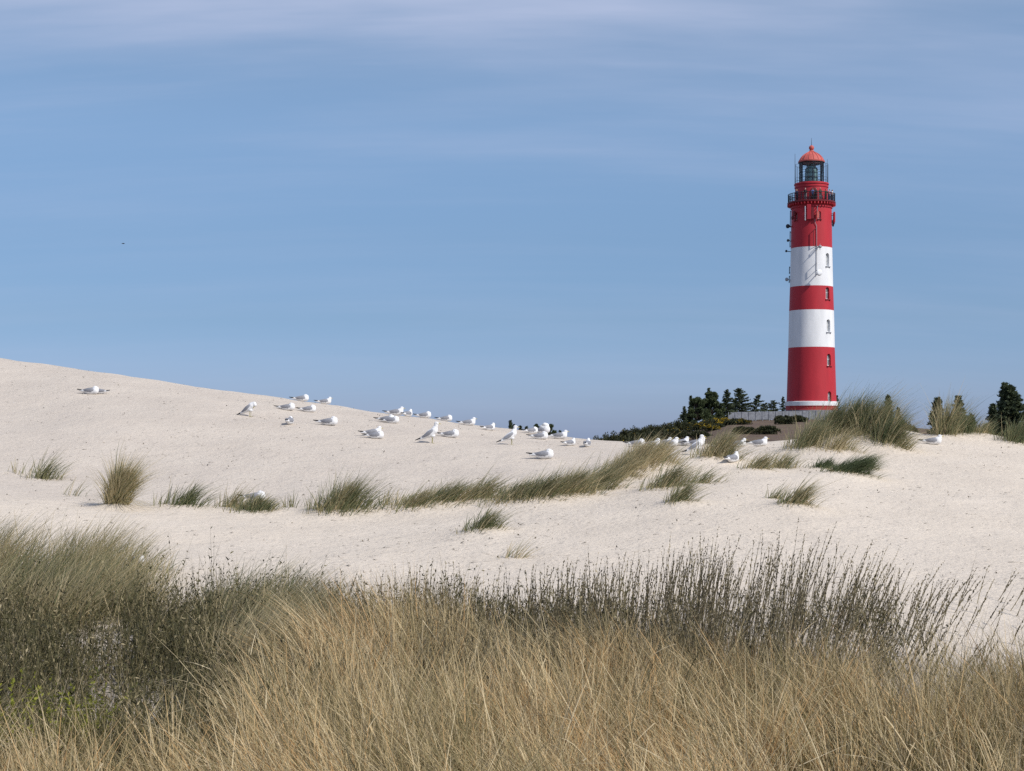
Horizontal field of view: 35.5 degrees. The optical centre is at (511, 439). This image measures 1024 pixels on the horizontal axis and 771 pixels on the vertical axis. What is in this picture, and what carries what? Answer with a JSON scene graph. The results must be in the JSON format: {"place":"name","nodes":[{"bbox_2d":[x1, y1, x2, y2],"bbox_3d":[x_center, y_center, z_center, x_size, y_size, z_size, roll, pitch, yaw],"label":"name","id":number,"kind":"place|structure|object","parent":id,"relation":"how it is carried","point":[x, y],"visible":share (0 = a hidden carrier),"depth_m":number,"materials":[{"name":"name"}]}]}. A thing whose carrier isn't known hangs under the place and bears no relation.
{"place":"outdoors","nodes":[
{"label":"outdoors","id":0,"kind":"place"},
{"bbox_2d":[0,358,1023,770],"bbox_3d":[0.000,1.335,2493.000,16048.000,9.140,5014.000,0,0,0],"label":"ground","id":1,"kind":"structure","parent":0,"point":[180,432],"depth_m":20.35,"materials":[{"name":"sand"}]},
{"bbox_2d":[7,459,41,474],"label":"grass tuft","id":2,"kind":"object","parent":1,"relation":"on","point":[15,470],"visible":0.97,"depth_m":24.22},
{"bbox_2d":[18,447,81,480],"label":"grass tuft","id":3,"kind":"object","parent":1,"relation":"on","point":[47,473],"visible":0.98,"depth_m":23.89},
{"bbox_2d":[0,661,142,769],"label":"leafy bush","id":4,"kind":"object","parent":1,"relation":"on","point":[12,702],"visible":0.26,"depth_m":8.13,"materials":[{"name":"green plant"}]},
{"bbox_2d":[64,477,90,495],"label":"grass tuft","id":5,"kind":"object","parent":1,"relation":"on","point":[75,489],"visible":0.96,"depth_m":22.30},
{"bbox_2d":[77,386,98,393],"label":"gull","id":6,"kind":"object","parent":1,"relation":"on","point":[93,390],"visible":1,"depth_m":32.03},
{"bbox_2d":[0,506,197,631],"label":"marram clump","id":7,"kind":"object","parent":1,"relation":"on","point":[93,553],"visible":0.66,"depth_m":14.27,"materials":[{"name":"plant"}]},
{"bbox_2d":[78,438,169,512],"bbox_3d":[-5.048,0.474,20.908,1.508,1.039,1.218,0,0,0],"label":"grass tuft","id":8,"kind":"object","parent":1,"relation":"on","point":[122,482],"visible":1,"depth_m":20.85,"materials":[{"name":"plant"}]},
{"bbox_2d":[135,579,213,654],"bbox_3d":[-2.582,1.411,13.031,1.026,0.484,2.388,0,0,-15],"label":"marram clump","id":9,"kind":"object","parent":1,"relation":"on","point":[177,606],"visible":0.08,"depth_m":13.05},
{"bbox_2d":[151,473,228,509],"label":"grass tuft","id":10,"kind":"object","parent":1,"relation":"on","point":[182,500],"visible":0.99,"depth_m":21.36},
{"bbox_2d":[214,477,261,507],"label":"grass tuft","id":11,"kind":"object","parent":1,"relation":"on","point":[231,498],"visible":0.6,"depth_m":21.75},
{"bbox_2d":[237,402,256,416],"bbox_3d":[-4.985,-0.576,30.053,0.411,0.284,0.136,0,0,15],"label":"gull","id":12,"kind":"object","parent":1,"relation":"on","point":[249,407],"visible":1,"depth_m":29.99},
{"bbox_2d":[238,490,264,499],"bbox_3d":[-3.634,0.779,22.287,0.405,0.151,0.143,0,0,6],"label":"gull","id":13,"kind":"object","parent":1,"relation":"on","point":[260,492],"visible":0.39,"depth_m":22.24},
{"bbox_2d":[221,488,291,514],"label":"grass tuft","id":14,"kind":"object","parent":1,"relation":"on","point":[261,504],"visible":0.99,"depth_m":21.14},
{"bbox_2d":[274,403,294,409],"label":"gull","id":15,"kind":"object","parent":1,"relation":"on","point":[290,406],"visible":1,"depth_m":31.48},
{"bbox_2d":[191,547,391,683],"bbox_3d":[-1.734,1.284,12.020,1.856,0.834,2.827,0,0,0],"label":"marram clump","id":16,"kind":"object","parent":1,"relation":"on","point":[250,624],"visible":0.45,"depth_m":11.94,"materials":[{"name":"plant"}]},
{"bbox_2d":[277,493,309,507],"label":"grass tuft","id":17,"kind":"object","parent":1,"relation":"on","point":[290,502],"visible":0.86,"depth_m":21.72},
{"bbox_2d":[290,394,308,400],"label":"gull","id":18,"kind":"object","parent":1,"relation":"on","point":[304,397],"visible":0.98,"depth_m":34.55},
{"bbox_2d":[295,405,315,411],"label":"gull","id":19,"kind":"object","parent":1,"relation":"on","point":[311,408],"visible":1,"depth_m":31.67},
{"bbox_2d":[314,397,332,403],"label":"gull","id":20,"kind":"object","parent":1,"relation":"on","point":[326,401],"visible":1,"depth_m":34.55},
{"bbox_2d":[314,416,337,425],"bbox_3d":[-3.449,-0.351,29.564,0.460,0.172,0.162,0,0,3],"label":"gull","id":21,"kind":"object","parent":1,"relation":"on","point":[332,420],"visible":1,"depth_m":29.51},
{"bbox_2d":[300,461,403,516],"bbox_3d":[-2.114,0.674,21.009,1.538,0.814,1.252,0,0,0],"label":"grass tuft","id":22,"kind":"object","parent":1,"relation":"on","point":[346,499],"visible":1,"depth_m":20.91,"materials":[{"name":"plant"}]},
{"bbox_2d":[359,426,381,433],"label":"gull","id":23,"kind":"object","parent":1,"relation":"on","point":[378,428],"visible":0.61,"depth_m":28.33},
{"bbox_2d":[363,431,383,438],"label":"gull","id":24,"kind":"object","parent":1,"relation":"on","point":[378,435],"visible":1,"depth_m":28.04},
{"bbox_2d":[380,416,398,422],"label":"gull","id":25,"kind":"object","parent":1,"relation":"on","point":[394,419],"visible":1,"depth_m":30.76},
{"bbox_2d":[377,484,404,504],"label":"grass tuft","id":26,"kind":"object","parent":1,"relation":"on","point":[385,499],"visible":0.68,"depth_m":21.41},
{"bbox_2d":[382,407,404,414],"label":"gull","id":27,"kind":"object","parent":1,"relation":"on","point":[397,411],"visible":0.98,"depth_m":33.30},
{"bbox_2d":[374,481,462,513],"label":"grass tuft","id":28,"kind":"object","parent":1,"relation":"on","point":[421,496],"visible":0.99,"depth_m":20.89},
{"bbox_2d":[414,411,430,417],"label":"gull","id":29,"kind":"object","parent":1,"relation":"on","point":[427,414],"visible":1,"depth_m":33.23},
{"bbox_2d":[416,422,439,442],"bbox_3d":[-1.462,-0.128,27.884,0.457,0.380,0.145,0,0,5],"label":"gull","id":30,"kind":"object","parent":1,"relation":"on","point":[432,431],"visible":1,"depth_m":27.84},
{"bbox_2d":[434,415,451,420],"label":"gull","id":31,"kind":"object","parent":1,"relation":"on","point":[447,418],"visible":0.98,"depth_m":33.23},
{"bbox_2d":[437,429,458,437],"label":"gull","id":32,"kind":"object","parent":1,"relation":"on","point":[453,433],"visible":1,"depth_m":28.95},
{"bbox_2d":[403,475,493,507],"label":"grass tuft","id":33,"kind":"object","parent":1,"relation":"on","point":[455,490],"visible":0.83,"depth_m":21.08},
{"bbox_2d":[456,417,475,424],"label":"gull","id":34,"kind":"object","parent":1,"relation":"on","point":[469,421],"visible":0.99,"depth_m":32.75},
{"bbox_2d":[0,527,954,770],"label":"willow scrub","id":35,"kind":"object","parent":1,"relation":"on","point":[43,657],"visible":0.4,"depth_m":11.04,"materials":[{"name":"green plant"}]},
{"bbox_2d":[455,503,516,533],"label":"grass tuft","id":36,"kind":"object","parent":1,"relation":"on","point":[487,521],"visible":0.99,"depth_m":18.08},
{"bbox_2d":[441,461,531,500],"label":"grass tuft","id":37,"kind":"object","parent":1,"relation":"on","point":[489,486],"visible":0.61,"depth_m":21.38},
{"bbox_2d":[480,423,494,429],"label":"gull","id":38,"kind":"object","parent":1,"relation":"on","point":[490,427],"visible":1,"depth_m":31.38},
{"bbox_2d":[497,425,516,442],"bbox_3d":[-0.073,-0.083,28.110,0.422,0.351,0.134,0,0,-12],"label":"gull","id":39,"kind":"object","parent":1,"relation":"on","point":[511,434],"visible":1,"depth_m":28.08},
{"bbox_2d":[0,552,1023,770],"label":"dry grass","id":40,"kind":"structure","parent":1,"relation":"on","point":[741,724],"depth_m":7.90,"materials":[{"name":"plant"}]},
{"bbox_2d":[0,517,1023,719],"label":"willow stems","id":41,"kind":"object","parent":1,"relation":"on","point":[696,597],"visible":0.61,"depth_m":11.42,"materials":[{"name":"plant"}]},
{"bbox_2d":[497,535,539,558],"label":"grass tuft","id":42,"kind":"object","parent":1,"relation":"on","point":[517,553],"visible":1,"depth_m":16.36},
{"bbox_2d":[476,472,565,506],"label":"grass tuft","id":43,"kind":"object","parent":1,"relation":"on","point":[520,488],"visible":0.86,"depth_m":20.79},
{"bbox_2d":[521,427,537,433],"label":"gull","id":44,"kind":"object","parent":1,"relation":"on","point":[532,430],"visible":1,"depth_m":31.70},
{"bbox_2d":[526,431,547,438],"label":"gull","id":45,"kind":"object","parent":1,"relation":"on","point":[543,435],"visible":1,"depth_m":30.31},
{"bbox_2d":[526,449,553,458],"bbox_3d":[0.453,0.227,26.120,0.452,0.169,0.159,0,0,0],"label":"gull","id":46,"kind":"object","parent":1,"relation":"on","point":[547,454],"visible":1,"depth_m":26.07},
{"bbox_2d":[537,423,549,432],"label":"gull","id":47,"kind":"object","parent":1,"relation":"on","point":[545,427],"visible":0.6,"depth_m":33.29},
{"bbox_2d":[504,463,589,503],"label":"grass tuft","id":48,"kind":"object","parent":1,"relation":"on","point":[549,485],"visible":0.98,"depth_m":20.66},
{"bbox_2d":[548,430,568,438],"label":"gull","id":49,"kind":"object","parent":1,"relation":"on","point":[561,435],"visible":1,"depth_m":30.56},
{"bbox_2d":[560,438,575,445],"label":"gull","id":50,"kind":"object","parent":1,"relation":"on","point":[572,442],"visible":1,"depth_m":28.79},
{"bbox_2d":[536,450,622,498],"bbox_3d":[0.902,0.473,20.979,1.398,0.686,1.043,0,0,0],"label":"grass tuft","id":51,"kind":"object","parent":1,"relation":"on","point":[584,483],"visible":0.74,"depth_m":20.88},
{"bbox_2d":[574,450,639,491],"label":"grass tuft","id":52,"kind":"object","parent":1,"relation":"on","point":[610,479],"visible":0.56,"depth_m":21.68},
{"bbox_2d":[602,431,624,440],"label":"gorse bush","id":53,"kind":"object","parent":1,"relation":"on","point":[612,437],"visible":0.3,"depth_m":194.55,"materials":[{"name":"green plant"}]},
{"bbox_2d":[575,444,663,482],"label":"grass tuft","id":54,"kind":"object","parent":1,"relation":"on","point":[627,463],"visible":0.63,"depth_m":22.53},
{"bbox_2d":[617,425,639,438],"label":"gorse bush","id":55,"kind":"object","parent":1,"relation":"on","point":[632,432],"visible":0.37,"depth_m":199.54,"materials":[{"name":"green plant"}]},
{"bbox_2d":[614,435,643,441],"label":"gorse bush","id":56,"kind":"object","parent":1,"relation":"on","point":[627,439],"visible":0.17,"depth_m":179.83,"materials":[{"name":"green plant"}]},
{"bbox_2d":[599,430,684,471],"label":"grass tuft","id":57,"kind":"object","parent":1,"relation":"on","point":[646,447],"visible":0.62,"depth_m":23.04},
{"bbox_2d":[634,426,655,434],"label":"gorse bush","id":58,"kind":"object","parent":1,"relation":"on","point":[642,430],"visible":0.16,"depth_m":204.50,"materials":[{"name":"green plant"}]},
{"bbox_2d":[635,430,666,441],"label":"gorse bush","id":59,"kind":"object","parent":1,"relation":"on","point":[645,435],"visible":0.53,"depth_m":184.49,"materials":[{"name":"green plant"}]},
{"bbox_2d":[643,424,662,433],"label":"gorse bush","id":60,"kind":"object","parent":1,"relation":"on","point":[651,427],"visible":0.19,"depth_m":208.11,"materials":[{"name":"green plant"}]},
{"bbox_2d":[658,422,679,431],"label":"gorse bush","id":61,"kind":"object","parent":1,"relation":"on","point":[667,426],"visible":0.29,"depth_m":211.64,"materials":[{"name":"green plant"}]},
{"bbox_2d":[661,437,678,446],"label":"gull","id":62,"kind":"object","parent":1,"relation":"on","point":[675,439],"visible":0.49,"depth_m":30.07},
{"bbox_2d":[658,428,686,439],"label":"gorse bush","id":63,"kind":"object","parent":1,"relation":"on","point":[672,432],"visible":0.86,"depth_m":189.15,"materials":[{"name":"green plant"}]},
{"bbox_2d":[634,427,711,464],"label":"grass tuft","id":64,"kind":"object","parent":1,"relation":"on","point":[673,455],"visible":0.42,"depth_m":23.40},
{"bbox_2d":[632,453,720,490],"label":"grass tuft","id":65,"kind":"object","parent":1,"relation":"on","point":[669,480],"visible":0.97,"depth_m":20.86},
{"bbox_2d":[672,418,692,432],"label":"gorse bush","id":66,"kind":"object","parent":1,"relation":"on","point":[686,426],"visible":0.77,"depth_m":215.53,"materials":[{"name":"green plant"}]},
{"bbox_2d":[678,436,689,445],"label":"gull","id":67,"kind":"object","parent":1,"relation":"on","point":[686,438],"visible":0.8,"depth_m":30.44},
{"bbox_2d":[680,406,690,430],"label":"spruce tree","id":68,"kind":"object","parent":1,"relation":"on","point":[684,416],"visible":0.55,"depth_m":233.88,"materials":[{"name":"green plant"}]},
{"bbox_2d":[659,467,714,505],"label":"grass tuft","id":69,"kind":"object","parent":1,"relation":"on","point":[680,495],"visible":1,"depth_m":19.21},
{"bbox_2d":[682,434,705,451],"bbox_3d":[3.027,0.083,26.636,0.417,0.347,0.132,0,0,-5],"label":"gull","id":70,"kind":"object","parent":1,"relation":"on","point":[695,444],"visible":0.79,"depth_m":26.61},
{"bbox_2d":[679,397,710,429],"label":"pine tree","id":71,"kind":"object","parent":1,"relation":"on","point":[697,413],"visible":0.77,"depth_m":235.29,"materials":[{"name":"green plant"}]},
{"bbox_2d":[689,420,704,431],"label":"gorse bush","id":72,"kind":"object","parent":1,"relation":"on","point":[696,426],"visible":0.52,"depth_m":221.50,"materials":[{"name":"green plant"}]},
{"bbox_2d":[684,430,711,438],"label":"gorse bush","id":73,"kind":"object","parent":1,"relation":"on","point":[692,435],"visible":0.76,"depth_m":179.41,"materials":[{"name":"green plant"}]},
{"bbox_2d":[687,465,731,483],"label":"grass tuft","id":74,"kind":"object","parent":1,"relation":"on","point":[709,478],"visible":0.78,"depth_m":21.86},
{"bbox_2d":[701,419,717,425],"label":"gorse bush","id":75,"kind":"object","parent":1,"relation":"on","point":[707,422],"visible":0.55,"depth_m":225.38,"materials":[{"name":"green plant"}]},
{"bbox_2d":[700,424,720,431],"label":"gorse bush","id":76,"kind":"object","parent":1,"relation":"on","point":[709,427],"visible":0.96,"depth_m":195.66,"materials":[{"name":"green plant"}]},
{"bbox_2d":[701,391,725,419],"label":"pine tree","id":77,"kind":"object","parent":1,"relation":"on","point":[714,406],"visible":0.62,"depth_m":239.11,"materials":[{"name":"green plant"}]},
{"bbox_2d":[687,418,761,460],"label":"grass tuft","id":78,"kind":"object","parent":1,"relation":"on","point":[721,448],"visible":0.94,"depth_m":24.69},
{"bbox_2d":[721,389,736,417],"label":"spruce tree","id":79,"kind":"object","parent":1,"relation":"on","point":[727,405],"visible":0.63,"depth_m":242.74,"materials":[{"name":"green plant"}]},
{"bbox_2d":[723,451,738,461],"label":"gull","id":80,"kind":"object","parent":1,"relation":"on","point":[734,457],"visible":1,"depth_m":24.33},
{"bbox_2d":[724,417,752,424],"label":"gorse bush","id":81,"kind":"object","parent":1,"relation":"on","point":[737,421],"visible":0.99,"depth_m":209.53,"materials":[{"name":"green plant"}]},
{"bbox_2d":[730,388,753,420],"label":"spruce tree","id":82,"kind":"object","parent":1,"relation":"on","point":[741,405],"visible":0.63,"depth_m":246.69,"materials":[{"name":"green plant"}]},
{"bbox_2d":[732,425,754,433],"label":"gorse bush","id":83,"kind":"object","parent":1,"relation":"on","point":[744,428],"visible":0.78,"depth_m":171.27,"materials":[{"name":"green plant"}]},
{"bbox_2d":[745,394,764,420],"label":"spruce tree","id":84,"kind":"object","parent":1,"relation":"on","point":[756,401],"visible":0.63,"depth_m":249.89,"materials":[{"name":"green plant"}]},
{"bbox_2d":[744,437,768,445],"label":"gull","id":85,"kind":"object","parent":1,"relation":"on","point":[760,442],"visible":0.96,"depth_m":29.55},
{"bbox_2d":[737,447,789,470],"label":"grass tuft","id":86,"kind":"object","parent":1,"relation":"on","point":[761,462],"visible":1,"depth_m":23.45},
{"bbox_2d":[754,425,780,434],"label":"gorse bush","id":87,"kind":"object","parent":1,"relation":"on","point":[768,429],"visible":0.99,"depth_m":169.61,"materials":[{"name":"green plant"}]},
{"bbox_2d":[728,411,815,420],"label":"board fence","id":88,"kind":"object","parent":1,"relation":"on","point":[766,415],"visible":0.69,"depth_m":233.70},
{"bbox_2d":[766,400,781,419],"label":"spruce tree","id":89,"kind":"object","parent":1,"relation":"on","point":[773,405],"visible":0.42,"depth_m":265.81,"materials":[{"name":"green plant"}]},
{"bbox_2d":[765,480,790,498],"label":"grass tuft","id":90,"kind":"object","parent":1,"relation":"on","point":[774,496],"visible":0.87,"depth_m":19.61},
{"bbox_2d":[774,416,795,423],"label":"gorse bush","id":91,"kind":"object","parent":1,"relation":"on","point":[783,420],"visible":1,"depth_m":204.63,"materials":[{"name":"green plant"}]},
{"bbox_2d":[754,445,816,469],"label":"grass tuft","id":92,"kind":"object","parent":1,"relation":"on","point":[784,463],"visible":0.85,"depth_m":24.20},
{"bbox_2d":[787,414,808,421],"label":"gorse bush","id":93,"kind":"object","parent":1,"relation":"on","point":[799,418],"visible":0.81,"depth_m":219.52,"materials":[{"name":"green plant"}]},
{"bbox_2d":[772,471,832,507],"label":"grass tuft","id":94,"kind":"object","parent":1,"relation":"on","point":[800,496],"visible":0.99,"depth_m":18.80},
{"bbox_2d":[785,138,837,419],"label":"lighthouse","id":95,"kind":"object","parent":1,"relation":"on","point":[811,377],"visible":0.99,"depth_m":247.19,"materials":[{"name":"paint"}]},
{"bbox_2d":[773,403,849,450],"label":"grass tuft","id":96,"kind":"object","parent":1,"relation":"on","point":[811,432],"visible":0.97,"depth_m":26.88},
{"bbox_2d":[805,454,840,468],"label":"grass tuft","id":97,"kind":"object","parent":1,"relation":"on","point":[825,463],"visible":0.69,"depth_m":24.01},
{"bbox_2d":[785,382,896,439],"bbox_3d":[5.758,-0.485,28.128,2.099,1.298,1.583,0,0,0],"label":"grass tuft","id":98,"kind":"object","parent":1,"relation":"on","point":[836,416],"visible":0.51,"depth_m":28.01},
{"bbox_2d":[804,421,881,455],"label":"grass tuft","id":99,"kind":"object","parent":1,"relation":"on","point":[839,443],"visible":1,"depth_m":26.59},
{"bbox_2d":[820,449,902,478],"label":"grass tuft","id":100,"kind":"object","parent":1,"relation":"on","point":[860,466],"visible":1,"depth_m":23.06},
{"bbox_2d":[815,374,908,436],"bbox_3d":[6.082,-0.552,28.139,2.114,1.316,1.706,0,0,0],"label":"grass tuft","id":101,"kind":"object","parent":1,"relation":"on","point":[856,405],"visible":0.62,"depth_m":27.98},
{"bbox_2d":[834,383,921,448],"bbox_3d":[6.401,-0.469,27.833,2.073,1.236,1.573,0,0,0],"label":"grass tuft","id":102,"kind":"object","parent":1,"relation":"on","point":[874,413],"visible":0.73,"depth_m":27.75,"materials":[{"name":"plant"}]},
{"bbox_2d":[856,398,932,448],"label":"grass tuft","id":103,"kind":"object","parent":1,"relation":"on","point":[898,427],"visible":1,"depth_m":27.37,"materials":[{"name":"plant"}]},
{"bbox_2d":[885,430,943,451],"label":"grass tuft","id":104,"kind":"object","parent":1,"relation":"on","point":[908,445],"visible":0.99,"depth_m":27.22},
{"bbox_2d":[917,435,942,444],"bbox_3d":[7.555,-0.005,28.883,0.473,0.183,0.150,0,0,3],"label":"gull","id":105,"kind":"object","parent":1,"relation":"on","point":[935,440],"visible":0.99,"depth_m":28.83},
{"bbox_2d":[926,397,943,432],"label":"spruce tree","id":106,"kind":"object","parent":1,"relation":"on","point":[934,404],"visible":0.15,"depth_m":109.88,"materials":[{"name":"green plant"}]},
{"bbox_2d":[910,383,986,437],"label":"grass tuft","id":107,"kind":"object","parent":1,"relation":"on","point":[947,421],"visible":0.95,"depth_m":30.25,"materials":[{"name":"plant"}]},
{"bbox_2d":[954,395,966,422],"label":"spruce tree","id":108,"kind":"object","parent":1,"relation":"on","point":[960,402],"visible":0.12,"depth_m":111.84,"materials":[{"name":"green plant"}]},
{"bbox_2d":[954,402,992,435],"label":"grass tuft","id":109,"kind":"object","parent":1,"relation":"on","point":[968,428],"visible":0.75,"depth_m":30.47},
{"bbox_2d":[971,415,1006,436],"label":"grass tuft","id":110,"kind":"object","parent":1,"relation":"on","point":[988,430],"visible":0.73,"depth_m":30.76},
{"bbox_2d":[986,403,1001,435],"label":"spruce tree","id":111,"kind":"object","parent":1,"relation":"on","point":[992,411],"visible":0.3,"depth_m":113.86,"materials":[{"name":"green plant"}]},
{"bbox_2d":[985,384,1023,435],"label":"spruce tree","id":112,"kind":"object","parent":1,"relation":"on","point":[1010,405],"visible":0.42,"depth_m":117.54,"materials":[{"name":"green plant"}]},
{"bbox_2d":[992,409,1023,444],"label":"grass tuft","id":113,"kind":"object","parent":1,"relation":"on","point":[1015,435],"visible":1,"depth_m":30.06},
{"bbox_2d":[0,0,1023,439],"label":"sky","id":114,"kind":"structure","parent":0,"point":[573,216],"materials":[{"name":"blue"}]},
{"bbox_2d":[4,362,1022,598],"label":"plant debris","id":115,"kind":"object","parent":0,"point":[534,506],"visible":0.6,"depth_m":18.90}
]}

